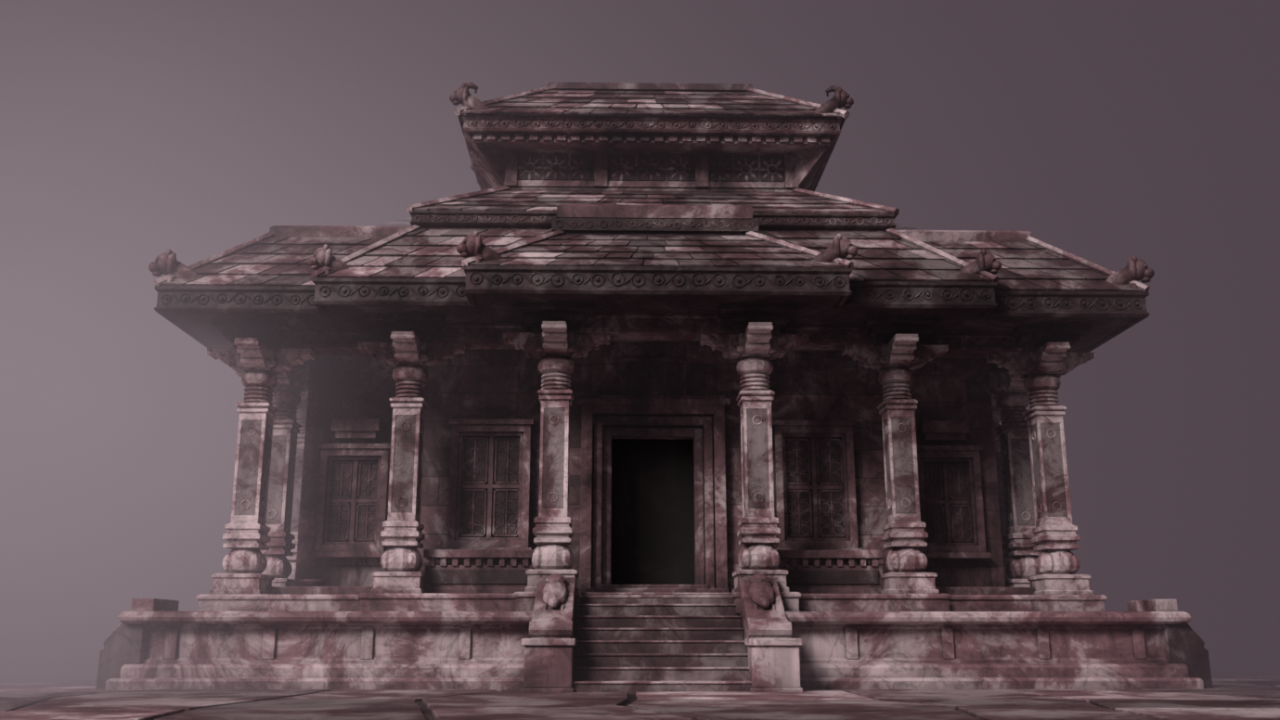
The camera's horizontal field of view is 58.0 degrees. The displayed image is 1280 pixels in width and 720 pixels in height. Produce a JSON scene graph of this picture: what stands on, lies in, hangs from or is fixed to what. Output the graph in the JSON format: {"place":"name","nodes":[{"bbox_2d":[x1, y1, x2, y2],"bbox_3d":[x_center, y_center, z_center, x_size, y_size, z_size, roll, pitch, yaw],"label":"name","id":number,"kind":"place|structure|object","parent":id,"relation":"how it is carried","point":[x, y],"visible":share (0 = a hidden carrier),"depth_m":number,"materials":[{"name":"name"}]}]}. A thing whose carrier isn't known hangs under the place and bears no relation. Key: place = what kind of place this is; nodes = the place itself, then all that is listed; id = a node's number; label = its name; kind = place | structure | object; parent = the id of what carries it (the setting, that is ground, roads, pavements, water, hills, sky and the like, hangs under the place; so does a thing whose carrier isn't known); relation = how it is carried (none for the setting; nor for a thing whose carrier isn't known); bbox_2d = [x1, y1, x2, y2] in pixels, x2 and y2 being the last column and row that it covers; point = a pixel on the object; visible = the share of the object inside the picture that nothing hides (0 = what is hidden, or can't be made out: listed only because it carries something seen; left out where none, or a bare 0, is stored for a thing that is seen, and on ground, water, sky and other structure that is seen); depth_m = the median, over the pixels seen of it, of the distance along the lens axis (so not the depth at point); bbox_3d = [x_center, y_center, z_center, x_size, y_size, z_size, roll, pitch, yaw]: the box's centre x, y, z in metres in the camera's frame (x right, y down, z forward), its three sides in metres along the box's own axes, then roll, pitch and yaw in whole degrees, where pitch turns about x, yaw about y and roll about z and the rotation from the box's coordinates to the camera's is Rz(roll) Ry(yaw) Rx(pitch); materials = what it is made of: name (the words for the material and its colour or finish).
{"place":"outdoors","nodes":[
{"label":"outdoors","id":0,"kind":"place"},
{"bbox_2d":[297,579,327,586],"bbox_3d":[-5.870,4.098,20.687,0.520,0.300,0.520,0,-14,-1],"label":"bowl","id":1,"kind":"object","parent":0,"point":[311,583],"visible":0.46,"depth_m":20.51,"materials":[{"name":"stone"}]},
{"bbox_2d":[0,640,1279,719],"bbox_3d":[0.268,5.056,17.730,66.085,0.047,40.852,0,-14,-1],"label":"paving","id":2,"kind":"structure","parent":0,"point":[70,691],"depth_m":13.47,"materials":[{"name":"stone"}]},
{"bbox_2d":[104,611,1203,691],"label":"plinth","id":3,"kind":"structure","parent":2,"relation":"on","point":[335,651],"depth_m":17.53,"materials":[{"name":"stone"}]},
{"bbox_2d":[195,592,1107,613],"bbox_3d":[0.152,5.344,24.497,15.370,0.330,12.820,0,-14,-1],"label":"stylobate","id":4,"kind":"object","parent":3,"relation":"on","point":[524,601],"visible":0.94,"depth_m":19.06,"materials":[{"name":"stone"}]},
{"bbox_2d":[206,337,315,594],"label":"column","id":5,"kind":"structure","parent":4,"relation":"on","point":[259,364],"depth_m":20.23,"materials":[{"name":"stone"}]},
{"bbox_2d":[234,368,309,586],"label":"column","id":6,"kind":"structure","parent":4,"relation":"on","point":[290,388],"depth_m":21.86,"materials":[{"name":"stone"}]},
{"bbox_2d":[285,390,308,580],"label":"column","id":7,"kind":"structure","parent":4,"relation":"on","point":[301,414],"depth_m":23.38,"materials":[{"name":"stone"}]},
{"bbox_2d":[357,331,465,593],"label":"column","id":8,"kind":"structure","parent":4,"relation":"on","point":[410,357],"depth_m":19.80,"materials":[{"name":"stone"}]},
{"bbox_2d":[501,321,610,592],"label":"column","id":9,"kind":"structure","parent":4,"relation":"on","point":[555,347],"depth_m":19.19,"materials":[{"name":"stone"}]},
{"bbox_2d":[279,314,1023,369],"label":"beam","id":10,"kind":"structure","parent":9,"relation":"on","point":[657,331],"depth_m":20.39,"materials":[{"name":"stone"}]},
{"bbox_2d":[153,265,1150,352],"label":"eave fascia","id":11,"kind":"structure","parent":10,"relation":"on","point":[485,302],"depth_m":19.44,"materials":[{"name":"stone"}]},
{"bbox_2d":[153,224,1150,291],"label":"lower roof tiles","id":12,"kind":"object","parent":11,"relation":"on","point":[418,252],"visible":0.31,"depth_m":20.06,"materials":[{"name":"grey stone"}]},
{"bbox_2d":[376,217,917,230],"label":"roof","id":13,"kind":"structure","parent":12,"relation":"on","point":[403,222],"depth_m":24.52,"materials":[{"name":"grey stone"}]},
{"bbox_2d":[269,204,1032,243],"bbox_3d":[0.151,-1.260,26.120,14.260,0.270,11.760,0,-14,-1],"label":"roof ledge","id":14,"kind":"object","parent":12,"relation":"on","point":[652,212],"visible":0.31,"depth_m":21.11,"materials":[{"name":"grey stone"}]},
{"bbox_2d":[148,231,1154,288],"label":"roof ornaments","id":15,"kind":"object","parent":12,"relation":"on","point":[472,245],"visible":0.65,"depth_m":19.59,"materials":[{"name":"stone"}]},
{"bbox_2d":[406,185,899,216],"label":"roof tiles","id":16,"kind":"object","parent":12,"relation":"on","point":[506,199],"visible":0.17,"depth_m":21.80,"materials":[{"name":"stone"}]},
{"bbox_2d":[462,115,841,191],"bbox_3d":[0.207,-3.738,23.840,7.340,1.164,3.440,0,-14,-1],"label":"eave","id":17,"kind":"object","parent":16,"relation":"on","point":[491,147],"visible":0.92,"depth_m":22.39,"materials":[{"name":"grey stone"}]},
{"bbox_2d":[463,117,836,129],"bbox_3d":[0.208,-4.169,23.902,7.346,0.238,3.354,0,-14,-1],"label":"carving","id":18,"kind":"object","parent":17,"relation":"attached to","point":[582,122],"visible":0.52,"depth_m":22.29},
{"bbox_2d":[454,81,849,186],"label":"roof top tiles","id":19,"kind":"object","parent":17,"relation":"on","point":[656,99],"visible":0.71,"depth_m":23.24,"materials":[{"name":"stone"}]},
{"bbox_2d":[449,82,853,171],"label":"roof ornaments","id":20,"kind":"object","parent":19,"relation":"on","point":[841,98],"visible":0.48,"depth_m":22.42},
{"bbox_2d":[409,210,896,267],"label":"cornice","id":21,"kind":"structure","parent":12,"relation":"on","point":[653,229],"depth_m":20.95,"materials":[{"name":"grey stone"}]},
{"bbox_2d":[411,214,891,229],"bbox_3d":[0.212,-1.885,23.130,8.839,0.504,5.709,0,-14,-1],"label":"decorative frieze","id":22,"kind":"object","parent":21,"relation":"attached to","point":[556,222],"visible":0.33,"depth_m":20.95,"materials":[{"name":"grey stone"}]},
{"bbox_2d":[160,271,1142,310],"bbox_3d":[0.152,0.403,25.677,17.086,0.272,14.496,0,-14,-1],"label":"decorative frieze","id":23,"kind":"object","parent":11,"relation":"attached to","point":[758,280],"visible":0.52,"depth_m":19.26,"materials":[{"name":"stone"}]},
{"bbox_2d":[280,317,1022,347],"bbox_3d":[0.152,0.798,25.590,14.780,0.215,12.216,0,-14,-1],"label":"decorative frieze","id":24,"kind":"object","parent":10,"relation":"attached to","point":[672,323],"visible":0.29,"depth_m":20.39,"materials":[{"name":"grey stone"}]},
{"bbox_2d":[211,302,1091,373],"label":"column brackets","id":25,"kind":"object","parent":9,"relation":"on","point":[738,317],"visible":0.46,"depth_m":19.94,"materials":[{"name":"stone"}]},
{"bbox_2d":[294,342,1005,593],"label":"walls","id":26,"kind":"structure","parent":4,"relation":"on","point":[506,384],"depth_m":21.43,"materials":[{"name":"stone"}]},
{"bbox_2d":[591,423,694,588],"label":"interior door","id":27,"kind":"structure","parent":26,"relation":"attached to","point":[652,528],"depth_m":21.19,"materials":[{"name":"black"}]},
{"bbox_2d":[593,340,700,423],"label":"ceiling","id":28,"kind":"structure","parent":26,"relation":"on","point":[688,342],"depth_m":21.41,"materials":[{"name":"stone"}]},
{"bbox_2d":[310,418,991,558],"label":"windows","id":29,"kind":"structure","parent":26,"relation":"attached to","point":[490,475],"depth_m":21.15,"materials":[{"name":"stone"}]},
{"bbox_2d":[576,357,730,593],"bbox_3d":[0.236,2.093,20.927,2.800,4.330,0.920,0,-14,-1],"label":"door frame","id":30,"kind":"object","parent":26,"relation":"attached to","point":[652,391],"visible":0.96,"depth_m":20.87,"materials":[{"name":"grey stone"}]},
{"bbox_2d":[268,549,1034,594],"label":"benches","id":31,"kind":"object","parent":4,"relation":"on","point":[502,577],"visible":0.83,"depth_m":19.76,"materials":[{"name":"stone"}]},
{"bbox_2d":[699,322,809,593],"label":"column","id":32,"kind":"structure","parent":4,"relation":"on","point":[755,348],"depth_m":19.26,"materials":[{"name":"stone"}]},
{"bbox_2d":[840,334,948,594],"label":"column","id":33,"kind":"structure","parent":4,"relation":"on","point":[896,359],"depth_m":19.96,"materials":[{"name":"stone"}]},
{"bbox_2d":[991,393,1028,580],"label":"column","id":34,"kind":"structure","parent":4,"relation":"on","point":[996,414],"depth_m":23.67,"materials":[{"name":"stone"}]},
{"bbox_2d":[989,370,1060,587],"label":"column","id":35,"kind":"structure","parent":4,"relation":"on","point":[1009,391],"depth_m":22.11,"materials":[{"name":"stone"}]},
{"bbox_2d":[986,342,1094,594],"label":"column","id":36,"kind":"structure","parent":4,"relation":"on","point":[1055,538],"depth_m":20.52,"materials":[{"name":"stone"}]},
{"bbox_2d":[95,598,1212,689],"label":"plinth ends","id":37,"kind":"object","parent":3,"relation":"attached to","point":[124,644],"visible":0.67,"depth_m":17.60,"materials":[{"name":"grey stone"}]},
{"bbox_2d":[571,593,751,695],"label":"stairs","id":38,"kind":"structure","parent":2,"relation":"on","point":[631,646],"depth_m":17.32,"materials":[{"name":"stone"}]},
{"bbox_2d":[520,582,802,692],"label":"stair pedestals","id":39,"kind":"object","parent":2,"relation":"on","point":[770,644],"visible":0.81,"depth_m":16.36,"materials":[{"name":"grey stone"}]},
{"bbox_2d":[537,573,777,610],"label":"stair guardians","id":40,"kind":"object","parent":39,"relation":"attached to","point":[761,592],"visible":1,"depth_m":17.87,"materials":[{"name":"grey stone"}]},
{"bbox_2d":[0,0,1279,640],"label":"sky","id":41,"kind":"structure","parent":0,"point":[1108,133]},
{"bbox_2d":[509,152,793,193],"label":"top wall","id":42,"kind":"structure","parent":0,"point":[603,189],"depth_m":22.84,"materials":[{"name":"grey stone"}]},
{"bbox_2d":[503,151,798,189],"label":"panels","id":43,"kind":"object","parent":42,"relation":"attached to","point":[776,172],"visible":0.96,"depth_m":22.88,"materials":[{"name":"grey stone"}]}
]}

